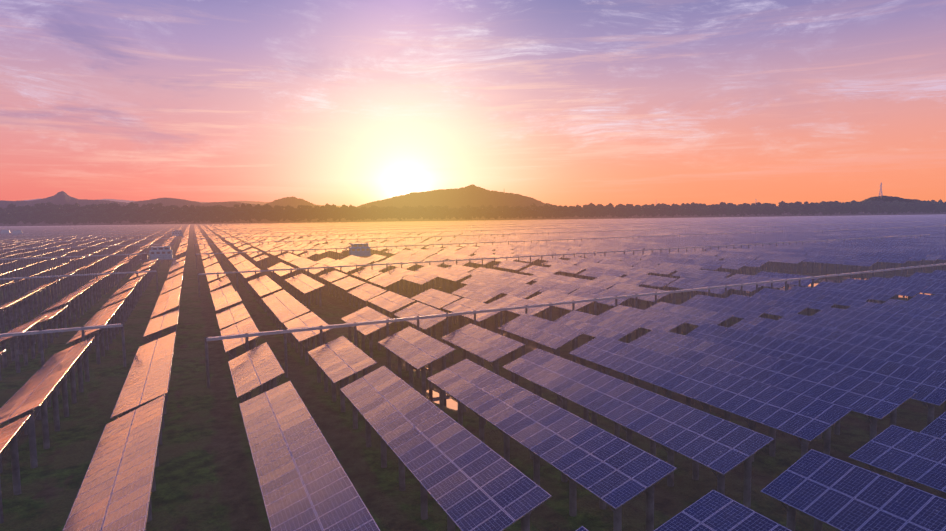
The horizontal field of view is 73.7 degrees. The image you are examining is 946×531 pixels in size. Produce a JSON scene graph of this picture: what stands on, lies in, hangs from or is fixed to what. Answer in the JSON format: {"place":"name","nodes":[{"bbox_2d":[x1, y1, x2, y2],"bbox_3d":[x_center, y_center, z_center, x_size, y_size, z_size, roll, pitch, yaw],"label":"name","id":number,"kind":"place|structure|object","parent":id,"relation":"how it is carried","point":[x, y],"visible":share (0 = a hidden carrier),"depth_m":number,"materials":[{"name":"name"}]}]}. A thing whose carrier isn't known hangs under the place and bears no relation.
{"place":"outdoors","nodes":[
{"label":"outdoors","id":0,"kind":"place"},
{"bbox_2d":[0,191,256,208],"bbox_3d":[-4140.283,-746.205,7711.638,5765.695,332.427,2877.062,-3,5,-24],"label":"mountains","id":1,"kind":"structure","parent":0,"point":[62,198],"depth_m":7258.49,"materials":[{"name":"stone"}]},
{"bbox_2d":[23,199,340,206],"bbox_3d":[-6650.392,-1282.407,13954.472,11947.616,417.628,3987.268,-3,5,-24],"label":"mountains","id":2,"kind":"structure","parent":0,"point":[249,202],"depth_m":14328.54,"materials":[{"name":"stone"}]},
{"bbox_2d":[261,196,327,208],"bbox_3d":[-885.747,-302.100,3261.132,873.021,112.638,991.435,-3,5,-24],"label":"hill","id":3,"kind":"structure","parent":0,"point":[294,202],"depth_m":3006.69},
{"bbox_2d":[0,214,945,530],"bbox_3d":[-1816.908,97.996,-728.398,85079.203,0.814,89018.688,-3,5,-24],"label":"ground","id":4,"kind":"structure","parent":0,"point":[206,476],"depth_m":41.77,"materials":[{"name":"green plant"}]},
{"bbox_2d":[0,230,11,237],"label":"inverter station","id":5,"kind":"object","parent":4,"relation":"on","point":[5,231],"visible":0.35,"depth_m":455.46,"materials":[{"name":"paint"}]},
{"bbox_2d":[9,230,24,237],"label":"inverter station","id":6,"kind":"object","parent":4,"relation":"on","point":[16,231],"visible":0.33,"depth_m":436.04,"materials":[{"name":"paint"}]},
{"bbox_2d":[139,246,175,267],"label":"inverter station","id":7,"kind":"object","parent":4,"relation":"on","point":[162,252],"visible":0.9,"depth_m":174.17,"materials":[{"name":"paint"}]},
{"bbox_2d":[167,230,182,237],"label":"inverter station","id":8,"kind":"object","parent":4,"relation":"on","point":[174,232],"visible":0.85,"depth_m":374.14,"materials":[{"name":"paint"}]},
{"bbox_2d":[339,243,373,258],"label":"inverter station","id":9,"kind":"object","parent":4,"relation":"on","point":[361,250],"visible":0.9,"depth_m":177.22,"materials":[{"name":"paint"}]},
{"bbox_2d":[356,184,551,207],"bbox_3d":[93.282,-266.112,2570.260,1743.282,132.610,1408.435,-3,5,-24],"label":"hill","id":10,"kind":"structure","parent":4,"relation":"on","point":[473,195],"depth_m":2272.25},
{"bbox_2d":[0,262,945,530],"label":"solar tables","id":11,"kind":"object","parent":4,"relation":"on","point":[808,378],"visible":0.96,"depth_m":39.81,"materials":[{"name":"blue glass"}]},
{"bbox_2d":[0,226,945,300],"bbox_3d":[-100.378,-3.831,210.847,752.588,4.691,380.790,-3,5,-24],"label":"solar tables","id":12,"kind":"object","parent":4,"relation":"on","point":[890,252],"visible":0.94,"depth_m":186.34,"materials":[{"name":"blue glass"}]},
{"bbox_2d":[0,199,945,225],"bbox_3d":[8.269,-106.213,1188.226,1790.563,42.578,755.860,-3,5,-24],"label":"tree belt","id":13,"kind":"object","parent":4,"relation":"on","point":[75,214],"visible":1,"depth_m":1147.18,"materials":[{"name":"green plant"}]},
{"bbox_2d":[0,221,945,387],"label":"cable trays","id":14,"kind":"object","parent":4,"relation":"on","point":[286,331],"visible":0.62,"depth_m":110.82,"materials":[{"name":"metal"}]},
{"bbox_2d":[0,215,945,240],"bbox_3d":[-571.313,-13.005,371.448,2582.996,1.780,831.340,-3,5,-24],"label":"solar tables","id":15,"kind":"object","parent":4,"relation":"on","point":[925,220],"visible":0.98,"depth_m":541.61,"materials":[{"name":"blue glass"}]},
{"bbox_2d":[0,0,945,206],"label":"sky","id":16,"kind":"structure","parent":0,"point":[356,103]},
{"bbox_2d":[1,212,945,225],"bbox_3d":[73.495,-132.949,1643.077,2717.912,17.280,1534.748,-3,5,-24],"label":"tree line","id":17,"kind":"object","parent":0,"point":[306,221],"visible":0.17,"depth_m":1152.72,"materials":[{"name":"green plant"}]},
{"bbox_2d":[413,276,930,409],"bbox_3d":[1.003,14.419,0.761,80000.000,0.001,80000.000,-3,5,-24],"label":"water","id":18,"kind":"structure","parent":0,"point":[449,402],"depth_m":50.64,"materials":[{"name":"liquid"}]},
{"bbox_2d":[845,196,943,202],"bbox_3d":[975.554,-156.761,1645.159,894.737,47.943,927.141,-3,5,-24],"label":"hill","id":19,"kind":"structure","parent":0,"point":[886,198],"depth_m":1457.15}
]}

